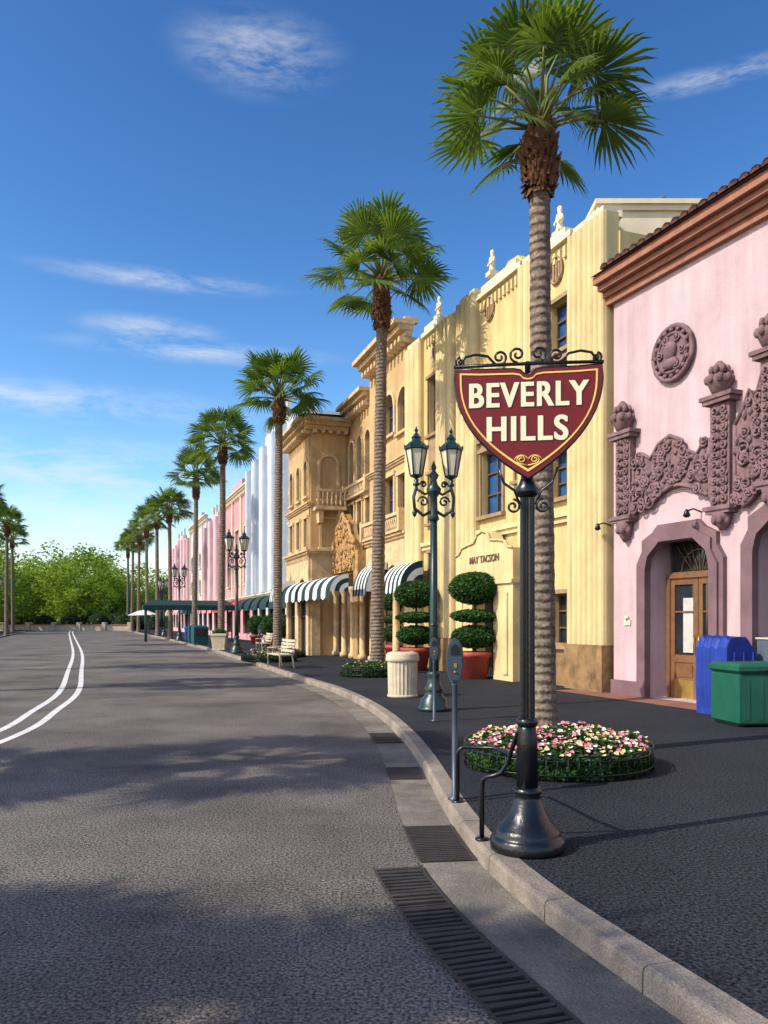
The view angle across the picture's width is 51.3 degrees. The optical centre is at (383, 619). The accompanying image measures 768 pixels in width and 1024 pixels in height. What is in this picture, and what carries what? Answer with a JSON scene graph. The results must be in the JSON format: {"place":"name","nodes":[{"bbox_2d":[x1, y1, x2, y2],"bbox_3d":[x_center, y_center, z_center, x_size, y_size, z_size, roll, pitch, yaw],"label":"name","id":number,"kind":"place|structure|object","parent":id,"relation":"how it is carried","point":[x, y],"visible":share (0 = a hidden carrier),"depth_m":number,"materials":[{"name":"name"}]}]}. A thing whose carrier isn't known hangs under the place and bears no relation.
{"place":"outdoors","nodes":[
{"label":"outdoors","id":0,"kind":"place"},
{"bbox_2d":[0,630,27,635],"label":"sidewalk","id":1,"kind":"structure","parent":0,"point":[2,633],"depth_m":105.12,"materials":[{"name":"concrete"}]},
{"bbox_2d":[0,522,29,631],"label":"palm tree","id":2,"kind":"object","parent":1,"relation":"on","point":[12,543],"visible":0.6,"depth_m":103.79,"materials":[{"name":"green plant"}]},
{"bbox_2d":[0,631,581,1023],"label":"road","id":3,"kind":"structure","parent":0,"point":[189,835],"depth_m":5.85,"materials":[{"name":"asphalt"}]},
{"bbox_2d":[0,631,83,743],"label":"road markings","id":4,"kind":"object","parent":3,"relation":"on","point":[50,715],"visible":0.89,"depth_m":16.64,"materials":[{"name":"paint"}]},
{"bbox_2d":[0,622,129,630],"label":"wall","id":5,"kind":"structure","parent":3,"relation":"on","point":[76,627],"depth_m":125.70,"materials":[{"name":"beige concrete"}]},
{"bbox_2d":[127,630,767,1023],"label":"kerb","id":6,"kind":"structure","parent":3,"relation":"on","point":[673,988],"depth_m":4.25,"materials":[{"name":"concrete"}]},
{"bbox_2d":[446,638,462,800],"bbox_3d":[0.620,0.864,6.998,0.140,1.411,0.128,0,0,0],"label":"parking meter","id":7,"kind":"object","parent":6,"relation":"on","point":[454,658],"visible":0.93,"depth_m":6.97,"materials":[{"name":"grey metal"}]},
{"bbox_2d":[452,728,517,840],"bbox_3d":[0.832,1.136,6.237,0.493,0.868,1.427,0,0,0],"label":"hand rail","id":8,"kind":"object","parent":6,"relation":"on","point":[510,754],"visible":0.84,"depth_m":5.71,"materials":[{"name":"black metal"}]},
{"bbox_2d":[373,865,583,1023],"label":"drain grate","id":9,"kind":"object","parent":3,"relation":"on","point":[497,987],"visible":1,"depth_m":4.01,"materials":[{"name":"metal"}]},
{"bbox_2d":[286,556,310,654],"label":"building wall","id":10,"kind":"structure","parent":0,"point":[299,572],"depth_m":37.55,"materials":[{"name":"paint"}]},
{"bbox_2d":[270,561,422,603],"bbox_3d":[-2.187,-1.450,32.921,2.165,1.400,15.155,0,0,-20],"label":"white awning","id":11,"kind":"object","parent":10,"relation":"on","point":[415,573],"visible":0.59,"depth_m":29.81,"materials":[{"name":"fabric"}]},
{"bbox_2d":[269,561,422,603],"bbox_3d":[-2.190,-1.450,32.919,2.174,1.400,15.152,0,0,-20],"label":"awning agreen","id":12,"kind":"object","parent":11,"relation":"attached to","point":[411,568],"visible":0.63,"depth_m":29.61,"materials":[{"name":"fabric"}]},
{"bbox_2d":[289,436,310,551],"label":"wing walls","id":13,"kind":"structure","parent":0,"point":[299,454],"depth_m":37.60,"materials":[{"name":"paint"}]},
{"bbox_2d":[311,556,340,654],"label":"building wall","id":14,"kind":"structure","parent":0,"point":[321,567],"depth_m":35.56,"materials":[{"name":"paint"}]},
{"bbox_2d":[0,0,767,620],"label":"sky","id":15,"kind":"structure","parent":0,"point":[172,172],"materials":[{"name":"blue"}]},
{"bbox_2d":[127,631,683,1023],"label":"concrete gutter","id":16,"kind":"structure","parent":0,"point":[581,985],"depth_m":4.44,"materials":[{"name":"concrete"}]},
{"bbox_2d":[368,732,401,742],"bbox_3d":[0.008,1.685,11.465,0.392,0.013,0.944,0,0,-7],"label":"drain grate","id":17,"kind":"object","parent":16,"relation":"on","point":[385,738],"visible":1,"depth_m":11.40,"materials":[{"name":"metal"}]},
{"bbox_2d":[385,766,424,778],"bbox_3d":[0.222,1.685,8.832,0.392,0.013,0.674,0,0,-3],"label":"drain grate","id":18,"kind":"object","parent":16,"relation":"on","point":[404,773],"visible":1,"depth_m":8.77,"materials":[{"name":"metal"}]},
{"bbox_2d":[402,824,475,861],"bbox_3d":[0.397,1.685,6.081,0.416,0.013,0.968,0,0,-6],"label":"drain grate","id":19,"kind":"object","parent":16,"relation":"on","point":[439,843],"visible":1,"depth_m":6.00,"materials":[{"name":"metal"}]},
{"bbox_2d":[134,600,767,1018],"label":"sidewalk","id":20,"kind":"structure","parent":0,"point":[668,857],"depth_m":6.44,"materials":[{"name":"asphalt"}]},
{"bbox_2d":[117,531,148,630],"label":"palm tree","id":21,"kind":"object","parent":20,"relation":"on","point":[133,548],"visible":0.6,"depth_m":117.82,"materials":[{"name":"green plant"}]},
{"bbox_2d":[121,518,154,631],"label":"palm tree","id":22,"kind":"object","parent":20,"relation":"on","point":[139,538],"visible":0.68,"depth_m":104.83,"materials":[{"name":"green plant"}]},
{"bbox_2d":[127,503,165,633],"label":"palm tree","id":23,"kind":"object","parent":20,"relation":"on","point":[132,525],"visible":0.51,"depth_m":91.76,"materials":[{"name":"green plant"}]},
{"bbox_2d":[136,496,176,635],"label":"palm tree","id":24,"kind":"object","parent":20,"relation":"on","point":[156,526],"visible":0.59,"depth_m":79.89,"materials":[{"name":"green plant"}]},
{"bbox_2d":[144,486,193,638],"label":"palm tree","id":25,"kind":"object","parent":20,"relation":"on","point":[165,495],"visible":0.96,"depth_m":67.86,"materials":[{"name":"green plant"}]},
{"bbox_2d":[171,563,187,640],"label":"street lamp","id":26,"kind":"object","parent":20,"relation":"on","point":[174,569],"visible":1,"depth_m":60.93,"materials":[{"name":"green metal"}]},
{"bbox_2d":[173,614,188,631],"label":"walls","id":27,"kind":"structure","parent":20,"relation":"on","point":[175,628],"depth_m":107.63,"materials":[{"name":"paint"}]},
{"bbox_2d":[172,539,188,599],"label":"fins","id":28,"kind":"object","parent":27,"relation":"attached to","point":[180,554],"visible":0.47,"depth_m":104.13,"materials":[{"name":"paint"}]},
{"bbox_2d":[163,444,227,642],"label":"palm tree","id":29,"kind":"object","parent":20,"relation":"on","point":[212,477],"visible":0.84,"depth_m":55.85,"materials":[{"name":"green plant"}]},
{"bbox_2d":[192,626,207,644],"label":"newspaper box","id":30,"kind":"object","parent":20,"relation":"on","point":[199,634],"visible":1,"depth_m":50.17,"materials":[{"name":"teal metal"}]},
{"bbox_2d":[191,518,210,626],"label":"walls","id":31,"kind":"structure","parent":20,"relation":"on","point":[203,614],"depth_m":90.19,"materials":[{"name":"pink paint"}]},
{"bbox_2d":[189,518,207,599],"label":"pilasters","id":32,"kind":"object","parent":31,"relation":"attached to","point":[198,563],"visible":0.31,"depth_m":90.81,"materials":[{"name":"pink paint"}]},
{"bbox_2d":[208,600,225,634],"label":"walls","id":33,"kind":"structure","parent":20,"relation":"on","point":[213,623],"depth_m":80.77,"materials":[{"name":"paint"}]},
{"bbox_2d":[203,516,219,600],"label":"fins","id":34,"kind":"object","parent":33,"relation":"attached to","point":[210,557],"visible":0.66,"depth_m":79.75,"materials":[{"name":"paint"}]},
{"bbox_2d":[209,629,228,649],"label":"planter box","id":35,"kind":"object","parent":20,"relation":"on","point":[219,639],"visible":1,"depth_m":41.96,"materials":[{"name":"beige concrete"}]},
{"bbox_2d":[181,405,257,628],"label":"palm tree","id":36,"kind":"object","parent":20,"relation":"on","point":[235,418],"visible":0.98,"depth_m":43.78,"materials":[{"name":"green plant"}]},
{"bbox_2d":[223,529,249,652],"bbox_3d":[-6.998,-1.386,38.001,1.256,5.913,0.672,0,0,-17],"label":"street lamp","id":37,"kind":"object","parent":20,"relation":"on","point":[244,542],"visible":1,"depth_m":37.92,"materials":[{"name":"green metal"}]},
{"bbox_2d":[226,495,250,639],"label":"walls","id":38,"kind":"structure","parent":20,"relation":"on","point":[243,635],"depth_m":67.26,"materials":[{"name":"paint"}]},
{"bbox_2d":[225,496,241,598],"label":"pilasters","id":39,"kind":"object","parent":38,"relation":"attached to","point":[232,550],"visible":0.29,"depth_m":68.93,"materials":[{"name":"pink paint"}]},
{"bbox_2d":[246,615,262,643],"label":"potted topiary","id":40,"kind":"object","parent":20,"relation":"on","point":[253,623],"visible":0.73,"depth_m":51.64,"materials":[{"name":"green plant"}]},
{"bbox_2d":[241,648,305,661],"bbox_3d":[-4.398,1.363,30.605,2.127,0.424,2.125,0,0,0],"label":"flower bed","id":41,"kind":"object","parent":20,"relation":"on","point":[255,656],"visible":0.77,"depth_m":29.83,"materials":[{"name":"green plant"}]},
{"bbox_2d":[228,345,331,649],"bbox_3d":[-4.421,-5.123,34.138,4.278,13.406,4.451,0,0,22],"label":"palm tree","id":42,"kind":"object","parent":41,"relation":"in","point":[273,367],"visible":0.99,"depth_m":34.04,"materials":[{"name":"green plant"}]},
{"bbox_2d":[267,638,295,668],"bbox_3d":[-3.388,1.095,26.427,0.595,0.961,1.500,0,0,-24],"label":"park bench","id":43,"kind":"object","parent":20,"relation":"on","point":[282,647],"visible":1,"depth_m":26.38,"materials":[{"name":"beige wood"}]},
{"bbox_2d":[251,408,319,641],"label":"walls","id":44,"kind":"structure","parent":20,"relation":"on","point":[267,609],"depth_m":56.41,"materials":[{"name":"pink paint"}]},
{"bbox_2d":[238,596,285,610],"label":"awning","id":45,"kind":"object","parent":44,"relation":"attached to","point":[263,602],"visible":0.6,"depth_m":52.67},
{"bbox_2d":[245,405,312,594],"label":"fins","id":46,"kind":"object","parent":44,"relation":"attached to","point":[259,510],"visible":0.53,"depth_m":54.46,"materials":[{"name":"paint"}]},
{"bbox_2d":[309,430,345,548],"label":"wing side","id":47,"kind":"structure","parent":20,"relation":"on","point":[325,443],"depth_m":35.70,"materials":[{"name":"beige paint"}]},
{"bbox_2d":[320,434,348,654],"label":"wing body","id":48,"kind":"structure","parent":20,"relation":"on","point":[327,472],"depth_m":35.86,"materials":[{"name":"paint"}]},
{"bbox_2d":[313,488,346,523],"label":"balcony","id":49,"kind":"structure","parent":48,"relation":"attached to","point":[336,508],"depth_m":35.18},
{"bbox_2d":[291,400,404,649],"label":"window frames bronze","id":50,"kind":"object","parent":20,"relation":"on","point":[390,500],"depth_m":33.64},
{"bbox_2d":[353,549,365,658],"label":"arcade piers","id":51,"kind":"structure","parent":20,"relation":"on","point":[360,559],"depth_m":32.31,"materials":[{"name":"paint"}]},
{"bbox_2d":[331,512,362,574],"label":"ornate gable","id":52,"kind":"structure","parent":51,"relation":"attached to","point":[346,544],"depth_m":33.84,"materials":[{"name":"stone"}]},
{"bbox_2d":[339,660,387,677],"bbox_3d":[-0.353,1.346,22.598,1.826,0.455,1.838,0,0,0],"label":"flower bed","id":53,"kind":"object","parent":20,"relation":"on","point":[369,669],"visible":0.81,"depth_m":21.89,"materials":[{"name":"green plant"}]},
{"bbox_2d":[299,187,460,661],"bbox_3d":[-0.155,-5.424,23.438,4.732,14.008,4.433,0,0,0],"label":"palm tree","id":54,"kind":"object","parent":53,"relation":"in","point":[390,226],"visible":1,"depth_m":23.21,"materials":[{"name":"green plant"}]},
{"bbox_2d":[332,586,399,660],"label":"columns","id":55,"kind":"structure","parent":20,"relation":"on","point":[344,652],"depth_m":33.01,"materials":[{"name":"stone"}]},
{"bbox_2d":[341,539,404,655],"bbox_3d":[-0.415,-0.573,32.041,0.450,4.546,8.492,0,0,-18],"label":"ground arcade","id":56,"kind":"object","parent":20,"relation":"on","point":[394,553],"visible":0.1,"depth_m":31.69},
{"bbox_2d":[282,452,404,565],"bbox_3d":[-2.004,-4.308,34.094,2.030,3.185,13.552,0,0,-18],"label":"string course","id":57,"kind":"object","parent":56,"relation":"on","point":[301,555],"visible":0.49,"depth_m":35.43,"materials":[{"name":"stone"}]},
{"bbox_2d":[287,382,404,555],"bbox_3d":[-1.514,-5.897,34.097,1.772,5.494,13.140,0,0,-29],"label":"window surround","id":58,"kind":"object","parent":57,"relation":"on","point":[396,433],"depth_m":35.61,"materials":[{"name":"paint"}]},
{"bbox_2d":[342,473,404,542],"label":"balustrades","id":59,"kind":"object","parent":57,"relation":"attached to","point":[395,522],"visible":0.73,"depth_m":31.93,"materials":[{"name":"stone"}]},
{"bbox_2d":[349,337,417,533],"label":"walls","id":60,"kind":"structure","parent":56,"relation":"on","point":[362,422],"depth_m":30.73,"materials":[{"name":"beige paint"}]},
{"bbox_2d":[282,317,414,453],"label":"cornice","id":61,"kind":"structure","parent":60,"relation":"attached to","point":[353,405],"depth_m":33.60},
{"bbox_2d":[384,593,401,653],"bbox_3d":[0.456,0.200,28.595,1.401,2.740,1.400,0,0,-40],"label":"potted topiary","id":62,"kind":"object","parent":20,"relation":"on","point":[388,630],"visible":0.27,"depth_m":28.20,"materials":[{"name":"green plant"}]},
{"bbox_2d":[386,651,418,697],"bbox_3d":[0.380,1.103,16.400,0.690,0.934,0.690,0,0,0],"label":"trash can","id":63,"kind":"object","parent":20,"relation":"on","point":[402,673],"visible":1,"depth_m":16.14,"materials":[{"name":"beige concrete"}]},
{"bbox_2d":[393,580,429,670],"bbox_3d":[1.007,0.157,24.997,1.444,2.826,1.445,0,0,33],"label":"potted topiary","id":64,"kind":"object","parent":20,"relation":"on","point":[414,594],"visible":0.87,"depth_m":24.60,"materials":[{"name":"green plant"}]},
{"bbox_2d":[404,426,463,711],"bbox_3d":[0.867,-0.894,13.900,1.047,4.927,0.560,0,0,0],"label":"street lamp","id":65,"kind":"object","parent":20,"relation":"on","point":[416,448],"visible":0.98,"depth_m":13.84,"materials":[{"name":"black metal"}]},
{"bbox_2d":[430,637,438,721],"bbox_3d":[0.780,0.919,12.398,0.129,1.302,0.118,0,0,0],"label":"parking meter","id":66,"kind":"object","parent":20,"relation":"on","point":[434,648],"visible":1,"depth_m":12.38,"materials":[{"name":"grey metal"}]},
{"bbox_2d":[447,571,497,678],"bbox_3d":[2.431,0.128,21.492,1.475,2.884,1.474,0,0,0],"label":"potted topiary","id":67,"kind":"object","parent":20,"relation":"on","point":[474,588],"visible":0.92,"depth_m":21.10,"materials":[{"name":"green plant"}]},
{"bbox_2d":[454,530,519,681],"bbox_3d":[2.855,-0.444,21.910,0.480,4.029,3.374,0,0,-21],"label":"entrance portal","id":68,"kind":"object","parent":20,"relation":"on","point":[504,570],"visible":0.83,"depth_m":20.85,"materials":[{"name":"paint"}]},
{"bbox_2d":[402,638,613,692],"bbox_3d":[2.900,1.127,22.767,0.790,1.147,11.511,0,0,-21],"label":"base stone","id":69,"kind":"object","parent":20,"relation":"on","point":[585,667],"visible":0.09,"depth_m":17.99,"materials":[{"name":"stone"}]},
{"bbox_2d":[424,241,566,642],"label":"walls","id":70,"kind":"structure","parent":69,"relation":"on","point":[498,331],"depth_m":21.77,"materials":[{"name":"yellow paint"}]},
{"bbox_2d":[420,245,566,550],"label":"ledges","id":71,"kind":"object","parent":70,"relation":"attached to","point":[510,528],"visible":0.66,"depth_m":21.58,"materials":[{"name":"paint"}]},
{"bbox_2d":[424,290,566,648],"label":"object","id":72,"kind":"object","parent":70,"relation":"attached to","point":[554,301],"depth_m":22.46,"materials":[{"name":"paint"}]},
{"bbox_2d":[432,255,562,360],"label":"cartouches","id":73,"kind":"object","parent":70,"relation":"attached to","point":[556,271],"visible":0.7,"depth_m":19.50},
{"bbox_2d":[434,302,566,642],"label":"window frames bronze","id":74,"kind":"object","parent":70,"relation":"attached to","point":[558,340],"depth_m":19.65,"materials":[{"name":"metal"}]},
{"bbox_2d":[490,306,565,513],"bbox_3d":[3.171,-5.453,22.759,2.898,5.025,7.671,0,0,0],"label":"window glass","id":75,"kind":"object","parent":74,"relation":"in","point":[493,484],"visible":0.07,"depth_m":22.48,"materials":[{"name":"glass"}]},
{"bbox_2d":[405,210,618,644],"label":"fluted pilasters","id":76,"kind":"object","parent":70,"relation":"attached to","point":[592,245],"visible":0.65,"depth_m":18.49,"materials":[{"name":"paint"}]},
{"bbox_2d":[408,205,616,349],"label":"parapet caps","id":77,"kind":"object","parent":70,"relation":"attached to","point":[557,240],"visible":0.42,"depth_m":21.57,"materials":[{"name":"beige paint"}]},
{"bbox_2d":[434,206,563,318],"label":"statues","id":78,"kind":"object","parent":77,"relation":"on","point":[492,272],"visible":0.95,"depth_m":22.48,"materials":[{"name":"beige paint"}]},
{"bbox_2d":[454,347,603,858],"bbox_3d":[0.975,-0.139,5.500,0.996,3.417,0.510,0,0,0],"label":"street sign","id":79,"kind":"object","parent":20,"relation":"on","point":[528,425],"visible":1,"depth_m":5.41,"materials":[{"name":"black metal"}]},
{"bbox_2d":[464,720,654,782],"bbox_3d":[1.878,1.350,8.701,2.027,0.452,2.031,0,0,0],"label":"flower bed","id":80,"kind":"object","parent":20,"relation":"on","point":[579,751],"visible":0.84,"depth_m":8.03,"materials":[{"name":"green plant"}]},
{"bbox_2d":[424,0,663,728],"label":"palm tree","id":81,"kind":"object","parent":80,"relation":"in","point":[551,33],"visible":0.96,"depth_m":9.07,"materials":[{"name":"green plant"}]},
{"bbox_2d":[611,679,635,695],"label":"plinth","id":82,"kind":"structure","parent":20,"relation":"on","point":[625,687],"depth_m":16.90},
{"bbox_2d":[619,230,645,252],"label":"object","id":83,"kind":"object","parent":20,"relation":"on","point":[627,239],"visible":0.03,"depth_m":17.52,"materials":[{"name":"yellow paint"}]},
{"bbox_2d":[586,198,702,234],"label":"block","id":84,"kind":"structure","parent":83,"relation":"on","point":[644,216],"depth_m":18.42,"materials":[{"name":"beige paint"}]},
{"bbox_2d":[590,157,767,277],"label":"roof tiles","id":85,"kind":"object","parent":83,"relation":"attached to","point":[735,183],"visible":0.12,"depth_m":14.59,"materials":[{"name":"tile"}]},
{"bbox_2d":[614,219,767,702],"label":"walls","id":86,"kind":"structure","parent":20,"relation":"on","point":[715,300],"depth_m":15.42,"materials":[{"name":"pink paint"}]},
{"bbox_2d":[593,169,767,306],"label":"cornice","id":87,"kind":"structure","parent":86,"relation":"attached to","point":[742,208],"depth_m":14.89,"materials":[{"name":"ceramic"}]},
{"bbox_2d":[606,313,767,541],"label":"baroque relief","id":88,"kind":"object","parent":86,"relation":"attached to","point":[724,467],"visible":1,"depth_m":14.63,"materials":[{"name":"stone"}]},
{"bbox_2d":[666,570,707,699],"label":"doors","id":89,"kind":"structure","parent":86,"relation":"attached to","point":[681,667],"depth_m":16.08,"materials":[{"name":"brown wood"}]},
{"bbox_2d":[674,635,698,699],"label":"kick plates","id":90,"kind":"object","parent":89,"relation":"attached to","point":[683,689],"visible":0.59,"depth_m":15.97,"materials":[{"name":"gold metal"}]},
{"bbox_2d":[683,598,692,652],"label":"door curtains","id":91,"kind":"object","parent":89,"relation":"attached to","point":[687,628],"depth_m":15.92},
{"bbox_2d":[672,542,707,654],"bbox_3d":[6.647,-0.509,14.563,1.512,2.419,3.577,0,0,0],"label":"door glass","id":92,"kind":"object","parent":89,"relation":"in","point":[684,591],"visible":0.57,"depth_m":16.06,"materials":[{"name":"glass"}]},
{"bbox_2d":[670,540,707,572],"bbox_3d":[6.693,-0.099,14.582,1.608,3.339,3.770,0,0,0],"label":"window grille","id":93,"kind":"object","parent":86,"relation":"attached to","point":[681,542],"visible":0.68,"depth_m":15.87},
{"bbox_2d":[636,503,767,697],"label":"door surround","id":94,"kind":"object","parent":86,"relation":"attached to","point":[703,535],"visible":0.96,"depth_m":14.55,"materials":[{"name":"paint"}]},
{"bbox_2d":[695,634,756,714],"bbox_3d":[5.728,0.905,13.342,0.709,1.331,0.702,0,0,-22],"label":"mailbox","id":95,"kind":"object","parent":20,"relation":"on","point":[710,648],"visible":0.44,"depth_m":13.26,"materials":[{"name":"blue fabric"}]},
{"bbox_2d":[708,661,767,726],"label":"utility bin","id":96,"kind":"object","parent":20,"relation":"on","point":[739,693],"visible":1,"depth_m":11.73,"materials":[{"name":"green metal"}]},
{"bbox_2d":[557,689,696,709],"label":"terracotta pavement","id":97,"kind":"structure","parent":0,"point":[686,705],"depth_m":15.80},
{"label":"ground","id":98,"kind":"structure","parent":0,"visible":0},
{"bbox_2d":[0,545,29,624],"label":"deciduous tree","id":99,"kind":"object","parent":98,"relation":"on","point":[19,603],"visible":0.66,"depth_m":117.96,"materials":[{"name":"green plant"}]},
{"bbox_2d":[0,630,30,637],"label":"kerb","id":100,"kind":"structure","parent":98,"relation":"on","point":[15,633],"depth_m":95.64,"materials":[{"name":"concrete"}]},
{"bbox_2d":[0,505,28,635],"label":"palm tree","id":101,"kind":"object","parent":100,"relation":"on","point":[12,514],"visible":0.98,"depth_m":79.83,"materials":[{"name":"green plant"}]},
{"bbox_2d":[0,565,51,623],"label":"deciduous tree","id":102,"kind":"object","parent":98,"relation":"on","point":[31,604],"visible":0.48,"depth_m":127.78,"materials":[{"name":"green plant"}]},
{"bbox_2d":[0,559,62,619],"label":"deciduous tree","id":103,"kind":"object","parent":98,"relation":"on","point":[29,568],"visible":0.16,"depth_m":144.73,"materials":[{"name":"green plant"}]},
{"bbox_2d":[27,538,116,621],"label":"deciduous tree","id":104,"kind":"object","parent":98,"relation":"on","point":[44,585],"visible":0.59,"depth_m":137.76,"materials":[{"name":"green plant"}]},
{"bbox_2d":[46,572,118,623],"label":"deciduous tree","id":105,"kind":"object","parent":98,"relation":"on","point":[77,609],"visible":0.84,"depth_m":133.22,"materials":[{"name":"green plant"}]},
{"bbox_2d":[9,612,167,629],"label":"hedge","id":106,"kind":"object","parent":98,"relation":"on","point":[94,618],"visible":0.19,"depth_m":129.74,"materials":[{"name":"green plant"}]},
{"bbox_2d":[54,547,136,619],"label":"deciduous tree","id":107,"kind":"object","parent":98,"relation":"on","point":[77,574],"visible":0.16,"depth_m":149.68,"materials":[{"name":"green plant"}]},
{"bbox_2d":[87,577,142,615],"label":"deciduous tree","id":108,"kind":"object","parent":98,"relation":"on","point":[123,599],"visible":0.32,"depth_m":148.51,"materials":[{"name":"green plant"}]},
{"bbox_2d":[102,562,161,613],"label":"deciduous tree","id":109,"kind":"object","parent":98,"relation":"on","point":[151,594],"visible":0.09,"depth_m":175.60,"materials":[{"name":"green plant"}]},
{"bbox_2d":[129,563,167,617],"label":"deciduous tree","id":110,"kind":"object","parent":98,"relation":"on","point":[151,577],"visible":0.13,"depth_m":186.90,"materials":[{"name":"green plant"}]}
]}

